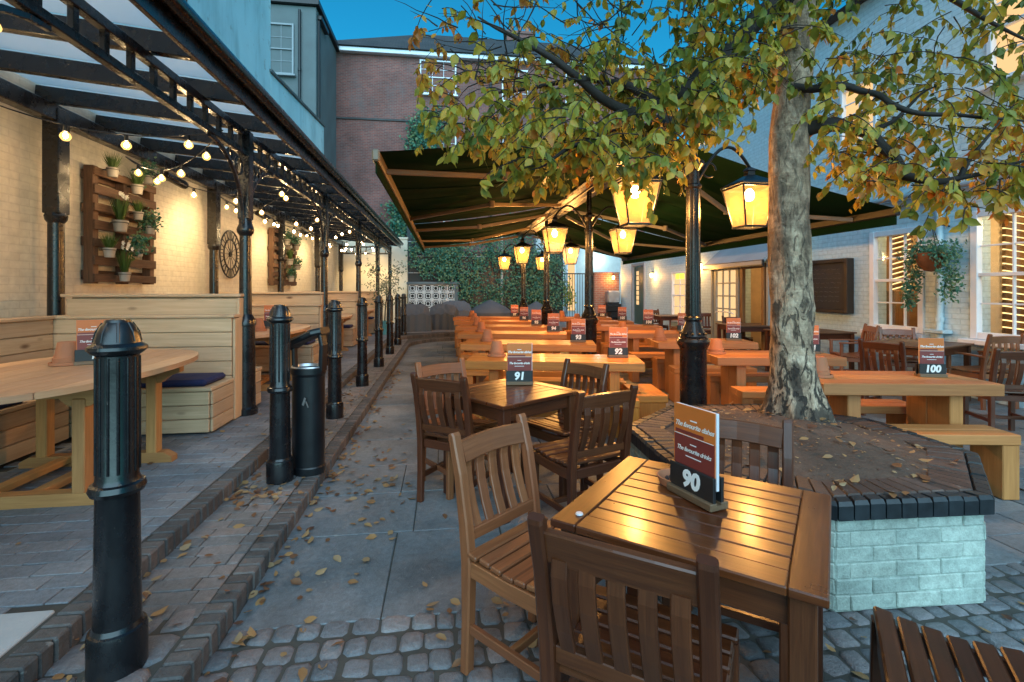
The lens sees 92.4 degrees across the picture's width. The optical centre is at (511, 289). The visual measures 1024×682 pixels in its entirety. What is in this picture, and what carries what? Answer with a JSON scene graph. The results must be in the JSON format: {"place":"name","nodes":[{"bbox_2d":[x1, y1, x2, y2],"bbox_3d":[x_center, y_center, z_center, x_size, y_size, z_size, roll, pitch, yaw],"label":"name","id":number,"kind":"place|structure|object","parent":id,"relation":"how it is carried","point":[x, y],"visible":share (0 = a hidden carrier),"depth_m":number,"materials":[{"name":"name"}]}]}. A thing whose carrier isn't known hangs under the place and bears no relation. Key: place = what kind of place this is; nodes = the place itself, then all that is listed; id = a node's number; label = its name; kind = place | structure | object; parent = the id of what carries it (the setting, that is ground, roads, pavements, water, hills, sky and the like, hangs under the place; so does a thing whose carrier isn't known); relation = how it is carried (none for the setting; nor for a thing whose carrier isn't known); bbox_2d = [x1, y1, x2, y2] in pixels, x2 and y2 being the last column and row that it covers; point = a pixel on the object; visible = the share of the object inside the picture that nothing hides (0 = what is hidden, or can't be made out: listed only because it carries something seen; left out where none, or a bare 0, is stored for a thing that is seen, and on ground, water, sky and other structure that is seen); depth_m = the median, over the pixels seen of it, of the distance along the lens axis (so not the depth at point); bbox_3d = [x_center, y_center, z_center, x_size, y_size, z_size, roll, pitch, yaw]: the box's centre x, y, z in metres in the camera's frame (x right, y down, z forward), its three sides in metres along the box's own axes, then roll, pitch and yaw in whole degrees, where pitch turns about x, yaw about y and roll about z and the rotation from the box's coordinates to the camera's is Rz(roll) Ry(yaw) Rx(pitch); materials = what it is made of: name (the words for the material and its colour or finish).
{"place":"outdoors","nodes":[
{"label":"outdoors","id":0,"kind":"place"},
{"bbox_2d":[36,609,194,681],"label":"step setts","id":1,"kind":"structure","parent":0,"point":[72,661],"depth_m":1.83,"materials":[{"name":"stone"}]},
{"bbox_2d":[85,319,148,681],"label":"bollard","id":2,"kind":"object","parent":1,"relation":"on","point":[117,643],"visible":1,"depth_m":1.71,"materials":[{"name":"black metal"}]},
{"bbox_2d":[0,323,394,613],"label":"terrace paving","id":3,"kind":"structure","parent":0,"point":[57,565],"depth_m":2.80,"materials":[{"name":"grey stone"}]},
{"bbox_2d":[0,610,54,657],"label":"concrete slab","id":4,"kind":"structure","parent":3,"relation":"on","point":[16,628],"depth_m":1.85,"materials":[{"name":"concrete"}]},
{"bbox_2d":[0,349,197,509],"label":"oval table","id":5,"kind":"object","parent":3,"relation":"on","point":[42,383],"visible":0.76,"depth_m":3.05,"materials":[{"name":"brown wood"}]},
{"bbox_2d":[48,341,75,366],"bbox_3d":[-3.086,0.440,3.406,0.200,0.160,0.200,0,0,-8],"label":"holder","id":6,"kind":"object","parent":5,"relation":"on","point":[64,354],"visible":0.77,"depth_m":3.35,"materials":[{"name":"ceramic"}]},
{"bbox_2d":[74,319,109,365],"bbox_3d":[-2.932,0.364,3.442,0.205,0.310,0.078,0,0,-33],"label":"table sign","id":7,"kind":"object","parent":5,"relation":"on","point":[85,330],"visible":0.51,"depth_m":3.40,"materials":[{"name":"paper"}]},
{"bbox_2d":[53,294,261,436],"bbox_3d":[-3.501,0.650,4.772,1.615,1.220,1.205,0,0,-8],"label":"timber settle","id":8,"kind":"object","parent":3,"relation":"on","point":[207,328],"visible":0.56,"depth_m":4.71,"materials":[{"name":"brown wood"}]},
{"bbox_2d":[141,372,225,387],"bbox_3d":[-3.215,0.821,4.448,1.000,0.060,0.420,0,0,-8],"label":"seat cushion","id":9,"kind":"object","parent":8,"relation":"on","point":[188,379],"visible":0.48,"depth_m":4.35,"materials":[{"name":"blue fabric"}]},
{"bbox_2d":[0,0,403,416],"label":"pergola","id":10,"kind":"object","parent":3,"relation":"on","point":[262,142],"visible":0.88,"depth_m":4.77,"materials":[{"name":"black paint"}]},
{"bbox_2d":[0,25,284,203],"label":"festoon string","id":11,"kind":"object","parent":10,"relation":"hanging from","point":[64,135],"visible":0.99,"depth_m":4.77,"materials":[{"name":"black glass"}]},
{"bbox_2d":[219,292,323,371],"bbox_3d":[-3.945,0.650,8.042,1.615,1.220,1.205,0,0,-8],"label":"timber settle","id":12,"kind":"object","parent":3,"relation":"on","point":[304,307],"visible":0.42,"depth_m":8.00,"materials":[{"name":"brown wood"}]},
{"bbox_2d":[255,323,309,390],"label":"oval table","id":13,"kind":"object","parent":3,"relation":"on","point":[297,329],"visible":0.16,"depth_m":6.48,"materials":[{"name":"brown wood"}]},
{"bbox_2d":[328,291,358,345],"bbox_3d":[-4.389,0.650,11.312,1.615,1.220,1.205,0,0,-8],"label":"timber settle","id":14,"kind":"object","parent":3,"relation":"on","point":[348,301],"visible":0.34,"depth_m":11.27,"materials":[{"name":"brown wood"}]},
{"bbox_2d":[361,258,410,334],"bbox_3d":[-3.620,0.182,14.011,1.444,2.176,0.787,0,0,-8],"label":"olive tree","id":15,"kind":"object","parent":3,"relation":"on","point":[385,285],"visible":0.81,"depth_m":13.98,"materials":[{"name":"green plant"}]},
{"bbox_2d":[38,336,454,681],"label":"step bed","id":16,"kind":"object","parent":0,"point":[154,668],"visible":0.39,"depth_m":2.00,"materials":[{"name":"stone"}]},
{"bbox_2d":[0,333,454,681],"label":"kerb","id":17,"kind":"structure","parent":16,"relation":"on","point":[174,532],"depth_m":2.39,"materials":[{"name":"stone"}]},
{"bbox_2d":[406,282,459,310],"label":"screen block wall","id":18,"kind":"structure","parent":16,"relation":"on","point":[414,294],"depth_m":18.65,"materials":[{"name":"grey concrete"}]},
{"bbox_2d":[407,221,562,321],"bbox_3d":[-1.022,-0.625,19.423,6.200,4.050,0.492,0,0,-8],"label":"garden fence","id":19,"kind":"object","parent":16,"relation":"on","point":[415,277],"visible":0.3,"depth_m":19.34,"materials":[{"name":"plant"}]},
{"bbox_2d":[404,213,576,311],"bbox_3d":[-0.792,-0.995,18.840,6.840,4.402,1.258,0,0,-8],"label":"climbing ivy","id":20,"kind":"object","parent":19,"relation":"attached to","point":[445,258],"visible":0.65,"depth_m":18.88,"materials":[{"name":"green plant"}]},
{"bbox_2d":[142,339,407,619],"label":"step paving","id":21,"kind":"structure","parent":0,"point":[185,574],"depth_m":2.63,"materials":[{"name":"grey stone"}]},
{"bbox_2d":[266,304,293,484],"bbox_3d":[-1.656,0.732,3.502,0.179,1.256,0.179,0,0,-33],"label":"bollard","id":22,"kind":"object","parent":21,"relation":"on","point":[280,460],"visible":1,"depth_m":3.44,"materials":[{"name":"black metal"}]},
{"bbox_2d":[290,327,329,476],"bbox_3d":[-1.528,0.818,3.671,0.292,1.084,0.230,0,0,12],"label":"litter bin","id":23,"kind":"object","parent":21,"relation":"on","point":[308,419],"visible":0.97,"depth_m":3.59,"materials":[{"name":"black plastic"}]},
{"bbox_2d":[326,300,343,418],"bbox_3d":[-1.891,0.732,5.236,0.179,1.256,0.179,0,0,24],"label":"bollard","id":24,"kind":"object","parent":21,"relation":"on","point":[334,403],"visible":0.97,"depth_m":5.18,"materials":[{"name":"black metal"}]},
{"bbox_2d":[356,297,368,386],"bbox_3d":[-2.127,0.732,6.970,0.179,1.256,0.179,0,0,7],"label":"bollard","id":25,"kind":"object","parent":21,"relation":"on","point":[362,375],"visible":1,"depth_m":6.91,"materials":[{"name":"metal"}]},
{"bbox_2d":[374,296,383,366],"bbox_3d":[-2.362,0.732,8.704,0.179,1.256,0.179,0,0,-10],"label":"bollard","id":26,"kind":"object","parent":21,"relation":"on","point":[378,330],"visible":1,"depth_m":8.65,"materials":[{"name":"metal"}]},
{"bbox_2d":[0,321,664,672],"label":"terrace bed","id":27,"kind":"object","parent":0,"point":[57,608],"visible":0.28,"depth_m":1.97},
{"bbox_2d":[0,316,68,464],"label":"wall bench","id":28,"kind":"object","parent":27,"relation":"on","point":[25,338],"depth_m":4.03,"materials":[{"name":"brown wood"}]},
{"bbox_2d":[342,237,408,322],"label":"end wall","id":29,"kind":"structure","parent":27,"relation":"on","point":[349,271],"depth_m":18.79,"materials":[{"name":"beige paint"}]},
{"bbox_2d":[498,237,543,315],"bbox_3d":[0.345,-0.090,14.932,1.545,3.080,0.385,0,0,-8],"label":"lamp post","id":30,"kind":"object","parent":27,"relation":"on","point":[504,258],"visible":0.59,"depth_m":14.87,"materials":[{"name":"metal"}]},
{"bbox_2d":[534,219,620,316],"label":"pale annexe","id":31,"kind":"structure","parent":27,"relation":"on","point":[604,263],"depth_m":22.74,"materials":[{"name":"white paint"}]},
{"bbox_2d":[593,272,619,319],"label":"garden wall","id":32,"kind":"structure","parent":27,"relation":"on","point":[603,282],"depth_m":19.91,"materials":[{"name":"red brick"}]},
{"bbox_2d":[407,322,565,332],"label":"terrace paving","id":33,"kind":"structure","parent":0,"point":[562,324],"depth_m":15.31,"materials":[{"name":"stone"}]},
{"bbox_2d":[400,304,431,331],"bbox_3d":[-3.030,0.850,15.227,0.981,0.840,0.923,0,0,-18],"label":"furniture cover","id":34,"kind":"object","parent":33,"relation":"on","point":[418,317],"visible":0.79,"depth_m":14.91,"materials":[{"name":"fabric"}]},
{"bbox_2d":[430,303,458,329],"bbox_3d":[-2.220,0.856,15.943,0.931,0.827,0.824,0,0,7],"label":"furniture cover","id":35,"kind":"object","parent":33,"relation":"on","point":[442,315],"visible":0.86,"depth_m":15.59,"materials":[{"name":"fabric"}]},
{"bbox_2d":[319,0,846,144],"label":"sky","id":36,"kind":"structure","parent":0,"point":[348,19],"materials":[{"name":"blue"}]},
{"bbox_2d":[197,346,1023,681],"bbox_3d":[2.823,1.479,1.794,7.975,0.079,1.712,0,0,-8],"label":"sett paving","id":37,"kind":"structure","parent":0,"point":[516,628],"depth_m":2.01,"materials":[{"name":"stone"}]},
{"bbox_2d":[0,0,338,317],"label":"terrace building","id":38,"kind":"structure","parent":37,"relation":"on","point":[241,29],"depth_m":6.84,"materials":[{"name":"beige paint"}]},
{"bbox_2d":[81,164,155,284],"bbox_3d":[-4.707,-0.720,5.926,0.141,1.300,1.150,0,0,-8],"label":"pallet planter","id":39,"kind":"object","parent":38,"relation":"attached to","point":[92,208],"visible":0.81,"depth_m":5.60,"materials":[{"name":"brown wood"}]},
{"bbox_2d":[108,191,130,231],"bbox_3d":[-4.503,-0.902,5.640,0.249,0.471,0.243,0,0,-8],"label":"potted plant","id":40,"kind":"object","parent":39,"relation":"on","point":[120,223],"visible":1,"depth_m":5.61,"materials":[{"name":"green plant"}]},
{"bbox_2d":[219,230,238,278],"bbox_3d":[-5.149,-0.650,8.989,0.044,0.888,0.888,0,0,-8],"label":"wall clock","id":41,"kind":"object","parent":38,"relation":"attached to","point":[230,269],"depth_m":8.94,"materials":[{"name":"black metal"}]},
{"bbox_2d":[268,227,296,285],"bbox_3d":[-5.507,-0.750,11.817,0.141,1.300,1.700,0,0,-8],"label":"pallet planter","id":42,"kind":"object","parent":38,"relation":"attached to","point":[272,249],"visible":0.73,"depth_m":11.07,"materials":[{"name":"brown wood"}]},
{"bbox_2d":[271,0,339,167],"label":"setback block","id":43,"kind":"structure","parent":37,"relation":"on","point":[304,46],"depth_m":19.30,"materials":[{"name":"grey paint"}]},
{"bbox_2d":[336,26,666,266],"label":"brick house","id":44,"kind":"structure","parent":37,"relation":"on","point":[376,87],"depth_m":23.41,"materials":[{"name":"brick"}]},
{"bbox_2d":[379,98,459,236],"bbox_3d":[-4.681,-4.735,23.354,4.225,8.789,1.379,0,0,-17],"label":"wall creeper","id":45,"kind":"object","parent":44,"relation":"attached to","point":[398,223],"depth_m":23.27,"materials":[{"name":"green plant"}]},
{"bbox_2d":[448,413,606,681],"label":"slatted chair","id":46,"kind":"object","parent":37,"relation":"on","point":[506,556],"visible":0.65,"depth_m":1.88,"materials":[{"name":"brown wood"}]},
{"bbox_2d":[527,512,738,681],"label":"slatted chair","id":47,"kind":"object","parent":37,"relation":"on","point":[617,634],"visible":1,"depth_m":1.16,"materials":[{"name":"brown wood"}]},
{"bbox_2d":[550,456,831,681],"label":"slatted table","id":48,"kind":"object","parent":37,"relation":"on","point":[767,545],"visible":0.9,"depth_m":1.44,"materials":[{"name":"brown wood"}]},
{"bbox_2d":[667,402,727,512],"bbox_3d":[0.625,0.554,1.667,0.078,0.310,0.205,0,0,-24],"label":"table sign","id":49,"kind":"object","parent":48,"relation":"on","point":[696,478],"visible":1,"depth_m":1.64,"materials":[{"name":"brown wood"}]},
{"bbox_2d":[662,418,793,681],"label":"slatted chair","id":50,"kind":"object","parent":37,"relation":"on","point":[774,439],"visible":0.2,"depth_m":2.10,"materials":[{"name":"brown wood"}]},
{"bbox_2d":[621,0,1023,407],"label":"pub building","id":51,"kind":"structure","parent":37,"relation":"on","point":[734,282],"depth_m":8.04,"materials":[{"name":"paint"}]},
{"bbox_2d":[631,262,645,323],"bbox_3d":[4.651,0.145,17.908,0.145,2.250,1.220,0,0,-8],"label":"green door","id":52,"kind":"structure","parent":51,"relation":"in","point":[638,274],"depth_m":18.03,"materials":[{"name":"paint"}]},
{"bbox_2d":[671,271,685,321],"bbox_3d":[5.021,0.207,14.830,0.200,1.525,1.110,0,0,-8],"label":"far window","id":53,"kind":"structure","parent":51,"relation":"in","point":[678,279],"depth_m":14.98,"materials":[{"name":"glass"}]},
{"bbox_2d":[714,268,739,349],"bbox_3d":[4.832,0.447,11.131,0.119,1.945,0.980,0,0,-8],"label":"glazed door","id":54,"kind":"structure","parent":51,"relation":"in","point":[726,281],"depth_m":11.15,"materials":[{"name":"grey paint"}]},
{"bbox_2d":[812,258,853,313],"bbox_3d":[5.768,-0.070,8.957,0.140,0.960,1.010,0,0,-8],"label":"blackboard","id":55,"kind":"object","parent":51,"relation":"attached to","point":[833,282],"visible":0.88,"depth_m":8.77,"materials":[{"name":"black wood"}]},
{"bbox_2d":[832,73,876,154],"bbox_3d":[5.895,-2.988,8.394,0.200,1.125,0.910,0,0,-8],"label":"upper window","id":56,"kind":"structure","parent":51,"relation":"in","point":[847,102],"depth_m":8.60,"materials":[{"name":"glass"}]},
{"bbox_2d":[860,225,929,338],"bbox_3d":[5.990,-0.112,7.691,0.200,1.675,1.090,0,0,-8],"label":"window","id":57,"kind":"structure","parent":51,"relation":"in","point":[873,236],"depth_m":7.81,"materials":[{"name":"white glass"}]},
{"bbox_2d":[893,225,966,311],"bbox_3d":[5.851,-0.309,6.833,0.824,1.263,0.865,0,0,-8],"label":"hanging basket","id":58,"kind":"object","parent":51,"relation":"attached to","point":[934,257],"visible":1,"depth_m":6.73,"materials":[{"name":"green plant"}]},
{"bbox_2d":[957,204,1023,349],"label":"window","id":59,"kind":"structure","parent":51,"relation":"in","point":[976,274],"depth_m":6.50,"materials":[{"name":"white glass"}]},
{"bbox_2d":[974,0,1023,93],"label":"upper window","id":60,"kind":"structure","parent":51,"relation":"in","point":[1009,64],"depth_m":6.22,"materials":[{"name":"glass"}]},
{"bbox_2d":[869,606,1023,681],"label":"slatted chair","id":61,"kind":"object","parent":37,"relation":"on","point":[890,641],"visible":1,"depth_m":1.34,"materials":[{"name":"brown wood"}]},
{"bbox_2d":[228,341,1023,632],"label":"flagstone paving","id":62,"kind":"structure","parent":0,"point":[427,551],"depth_m":2.94,"materials":[{"name":"grey stone"}]},
{"bbox_2d":[150,337,454,681],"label":"kerb","id":63,"kind":"structure","parent":62,"relation":"on","point":[224,617],"depth_m":2.40,"materials":[{"name":"stone"}]},
{"bbox_2d":[410,372,497,501],"bbox_3d":[-0.378,1.003,3.427,0.440,0.895,0.510,0,0,27],"label":"slatted chair","id":64,"kind":"object","parent":62,"relation":"on","point":[431,434],"visible":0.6,"depth_m":3.27,"materials":[{"name":"brown wood"}]},
{"bbox_2d":[415,358,497,499],"bbox_3d":[-0.422,1.003,3.714,0.440,0.895,0.510,0,0,-38],"label":"slatted chair","id":65,"kind":"object","parent":62,"relation":"on","point":[440,370],"visible":0.31,"depth_m":3.77,"materials":[{"name":"brown wood"}]},
{"bbox_2d":[455,324,547,352],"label":"chunky table","id":66,"kind":"object","parent":62,"relation":"on","point":[495,327],"visible":0.46,"depth_m":9.36,"materials":[{"name":"brown wood"}]},
{"bbox_2d":[442,378,579,524],"bbox_3d":[-0.020,1.080,3.490,0.730,0.740,0.700,0,0,-43],"label":"slatted table","id":67,"kind":"object","parent":62,"relation":"on","point":[500,401],"visible":0.56,"depth_m":3.33,"materials":[{"name":"brown wood"}]},
{"bbox_2d":[506,343,532,384],"bbox_3d":[0.055,0.554,3.686,0.205,0.310,0.078,0,0,-1],"label":"table sign","id":68,"kind":"object","parent":67,"relation":"on","point":[519,370],"visible":1,"depth_m":3.67,"materials":[{"name":"paper"}]},
{"bbox_2d":[457,330,566,352],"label":"chunky table","id":69,"kind":"object","parent":62,"relation":"on","point":[519,335],"visible":0.54,"depth_m":7.83,"materials":[{"name":"brown wood"}]},
{"bbox_2d":[15,368,1023,681],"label":"fallen leaves","id":70,"kind":"object","parent":62,"relation":"on","point":[251,632],"visible":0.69,"depth_m":2.61,"materials":[{"name":"brown plant"}]},
{"bbox_2d":[460,339,595,388],"bbox_3d":[0.225,1.075,6.585,1.750,0.750,0.598,0,0,5],"label":"chunky table","id":71,"kind":"object","parent":62,"relation":"on","point":[537,346],"visible":0.48,"depth_m":6.34,"materials":[{"name":"brown wood"}]},
{"bbox_2d":[513,221,580,324],"bbox_3d":[0.809,-0.090,11.513,1.545,3.080,0.385,0,0,-8],"label":"lamp post","id":72,"kind":"object","parent":62,"relation":"on","point":[522,249],"visible":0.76,"depth_m":11.45,"materials":[{"name":"metal"}]},
{"bbox_2d":[465,353,644,437],"bbox_3d":[0.431,1.075,5.069,1.750,0.750,0.598,0,0,5],"label":"chunky table","id":73,"kind":"object","parent":62,"relation":"on","point":[496,367],"visible":0.56,"depth_m":4.83,"materials":[{"name":"brown wood"}]},
{"bbox_2d":[607,327,628,357],"bbox_3d":[1.094,0.544,5.074,0.205,0.310,0.078,0,0,0],"label":"table sign","id":74,"kind":"object","parent":73,"relation":"on","point":[617,348],"visible":1,"depth_m":5.06,"materials":[{"name":"paper"}]},
{"bbox_2d":[521,358,608,496],"bbox_3d":[0.399,1.003,3.685,0.510,0.895,0.440,0,0,-41],"label":"slatted chair","id":75,"kind":"object","parent":62,"relation":"on","point":[554,423],"visible":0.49,"depth_m":3.68,"materials":[{"name":"brown wood"}]},
{"bbox_2d":[532,383,637,511],"bbox_3d":[0.431,1.003,3.006,0.440,0.895,0.510,0,0,-30],"label":"slatted chair","id":76,"kind":"object","parent":62,"relation":"on","point":[563,458],"visible":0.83,"depth_m":2.85,"materials":[{"name":"brown wood"}]},
{"bbox_2d":[541,192,637,353],"bbox_3d":[1.273,-0.090,8.095,1.545,3.080,0.385,0,0,-8],"label":"lamp post","id":77,"kind":"object","parent":62,"relation":"on","point":[554,232],"visible":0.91,"depth_m":8.03,"materials":[{"name":"black metal"}]},
{"bbox_2d":[521,113,688,236],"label":"awning beam","id":78,"kind":"structure","parent":77,"relation":"attached to","point":[576,199],"depth_m":9.26,"materials":[{"name":"wood"}]},
{"bbox_2d":[412,207,558,252],"bbox_3d":[-0.837,-1.435,12.173,2.945,0.730,5.110,0,0,-8],"label":"awning","id":79,"kind":"object","parent":78,"relation":"attached to","point":[442,234],"visible":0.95,"depth_m":11.30,"materials":[{"name":"green fabric"}]},
{"bbox_2d":[372,113,672,232],"bbox_3d":[-0.153,-1.435,7.129,2.945,0.730,4.990,0,0,-8],"label":"awning","id":80,"kind":"object","parent":78,"relation":"attached to","point":[423,187],"visible":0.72,"depth_m":6.39,"materials":[{"name":"green fabric"}]},
{"bbox_2d":[527,210,685,264],"bbox_3d":[2.262,-1.290,12.720,3.065,1.020,4.660,0,0,-8],"label":"awning","id":81,"kind":"object","parent":78,"relation":"attached to","point":[648,247],"visible":0.58,"depth_m":11.92,"materials":[{"name":"green fabric"}]},
{"bbox_2d":[565,137,899,252],"bbox_3d":[2.852,-1.290,8.006,2.965,1.020,4.760,0,0,-8],"label":"awning","id":82,"kind":"object","parent":78,"relation":"attached to","point":[829,213],"visible":0.44,"depth_m":7.07,"materials":[{"name":"green fabric"}]},
{"bbox_2d":[623,384,667,418],"bbox_3d":[1.330,1.225,4.930,0.300,0.450,0.580,0,0,0],"label":"bench","id":83,"kind":"object","parent":62,"relation":"on","point":[651,398],"visible":0.41,"depth_m":4.65,"materials":[{"name":"brown wood"}]},
{"bbox_2d":[627,330,679,373],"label":"chunky table","id":84,"kind":"object","parent":62,"relation":"on","point":[634,337],"visible":0.2,"depth_m":8.02,"materials":[{"name":"brown wood"}]},
{"bbox_2d":[611,143,768,404],"bbox_3d":[1.734,-0.090,4.696,1.545,3.080,0.385,0,0,-8],"label":"lamp post","id":85,"kind":"object","parent":62,"relation":"on","point":[745,196],"visible":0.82,"depth_m":4.63,"materials":[{"name":"black metal"}]},
{"bbox_2d":[647,338,758,393],"bbox_3d":[2.609,1.075,6.800,1.320,0.750,0.598,0,0,2],"label":"chunky table","id":86,"kind":"object","parent":62,"relation":"on","point":[670,346],"visible":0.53,"depth_m":6.59,"materials":[{"name":"brown wood"}]},
{"bbox_2d":[668,365,756,401],"bbox_3d":[2.596,1.225,6.375,1.040,0.450,0.278,0,0,2],"label":"chunky bench","id":87,"kind":"object","parent":62,"relation":"on","point":[674,383],"visible":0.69,"depth_m":6.26,"materials":[{"name":"brown wood"}]},
{"bbox_2d":[707,372,768,404],"bbox_3d":[2.816,1.225,5.798,1.040,0.450,0.278,0,0,2],"label":"chunky bench","id":88,"kind":"object","parent":62,"relation":"on","point":[713,386],"visible":0.26,"depth_m":5.68,"materials":[{"name":"brown wood"}]},
{"bbox_2d":[731,386,767,404],"bbox_3d":[2.790,1.225,4.948,1.040,0.450,0.278,0,0,2],"label":"chunky bench","id":89,"kind":"object","parent":62,"relation":"on","point":[745,394],"visible":0.29,"depth_m":4.87,"materials":[{"name":"brown wood"}]},
{"bbox_2d":[707,350,846,404],"bbox_3d":[2.803,1.075,5.373,1.320,0.750,0.598,0,0,2],"label":"chunky table","id":90,"kind":"object","parent":62,"relation":"on","point":[733,364],"visible":0.3,"depth_m":5.17,"materials":[{"name":"brown wood"}]},
{"bbox_2d":[763,328,856,370],"bbox_3d":[5.100,1.075,8.450,1.100,0.750,0.850,0,0,-8],"label":"wall table","id":91,"kind":"object","parent":62,"relation":"on","point":[825,334],"depth_m":8.13,"materials":[{"name":"brown wood"}]},
{"bbox_2d":[630,403,994,611],"bbox_3d":[1.740,1.159,3.120,1.872,0.583,1.872,0,0,-8],"label":"tree planter","id":92,"kind":"object","parent":62,"relation":"on","point":[921,544],"visible":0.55,"depth_m":2.26,"materials":[{"name":"white brick"}]},
{"bbox_2d":[395,0,1023,422],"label":"tree","id":93,"kind":"object","parent":92,"relation":"in","point":[703,96],"visible":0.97,"depth_m":3.13,"materials":[{"name":"green plant"}]},
{"bbox_2d":[648,402,958,497],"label":"planter leaves","id":94,"kind":"object","parent":92,"relation":"in","point":[855,478],"visible":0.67,"depth_m":2.72,"materials":[{"name":"brown plant"}]},
{"bbox_2d":[828,323,879,370],"bbox_3d":[5.269,0.988,7.573,0.521,0.925,0.581,0,0,18],"label":"slatted armchair","id":95,"kind":"object","parent":62,"relation":"on","point":[873,332],"visible":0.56,"depth_m":7.51,"materials":[{"name":"brown wood"}]},
{"bbox_2d":[858,338,906,415],"bbox_3d":[4.302,1.003,5.586,0.510,0.895,0.440,0,0,-32],"label":"slatted chair","id":96,"kind":"object","parent":62,"relation":"on","point":[866,346],"visible":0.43,"depth_m":5.47,"materials":[{"name":"brown wood"}]},
{"bbox_2d":[861,399,905,423],"bbox_3d":[3.010,1.225,4.371,1.040,0.450,0.278,0,0,2],"label":"chunky bench","id":97,"kind":"object","parent":62,"relation":"on","point":[894,410],"visible":0.11,"depth_m":4.27,"materials":[{"name":"brown wood"}]},
{"bbox_2d":[879,327,917,370],"bbox_3d":[5.614,1.003,7.087,0.440,0.895,0.510,0,0,27],"label":"slatted chair","id":98,"kind":"object","parent":62,"relation":"on","point":[913,360],"visible":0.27,"depth_m":7.23,"materials":[{"name":"brown wood"}]},
{"bbox_2d":[819,371,1004,447],"bbox_3d":[2.997,1.075,3.946,1.320,0.750,0.598,0,0,2],"label":"chunky table","id":99,"kind":"object","parent":62,"relation":"on","point":[934,400],"visible":0.5,"depth_m":3.74,"materials":[{"name":"brown wood"}]},
{"bbox_2d":[914,338,947,376],"bbox_3d":[3.377,0.544,3.960,0.205,0.310,0.078,0,0,6],"label":"table sign","id":100,"kind":"object","parent":99,"relation":"on","point":[930,363],"visible":1,"depth_m":3.94,"materials":[{"name":"paper"}]},
{"bbox_2d":[866,338,973,400],"bbox_3d":[5.350,1.075,6.500,1.100,0.750,0.850,0,0,-30],"label":"wall table","id":101,"kind":"object","parent":62,"relation":"on","point":[911,347],"depth_m":6.39,"materials":[{"name":"brown wood"}]},
{"bbox_2d":[889,424,1020,499],"bbox_3d":[2.983,1.225,3.521,1.040,0.450,0.278,0,0,2],"label":"chunky bench","id":102,"kind":"object","parent":62,"relation":"on","point":[996,450],"visible":0.43,"depth_m":3.39,"materials":[{"name":"brown wood"}]},
{"bbox_2d":[946,333,1023,409],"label":"slatted armchair","id":103,"kind":"object","parent":62,"relation":"on","point":[981,371],"visible":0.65,"depth_m":5.92,"materials":[{"name":"brown wood"}]},
{"bbox_2d":[963,348,1023,430],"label":"slatted chair","id":104,"kind":"object","parent":62,"relation":"on","point":[1014,393],"visible":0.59,"depth_m":4.74,"materials":[{"name":"brown wood"}]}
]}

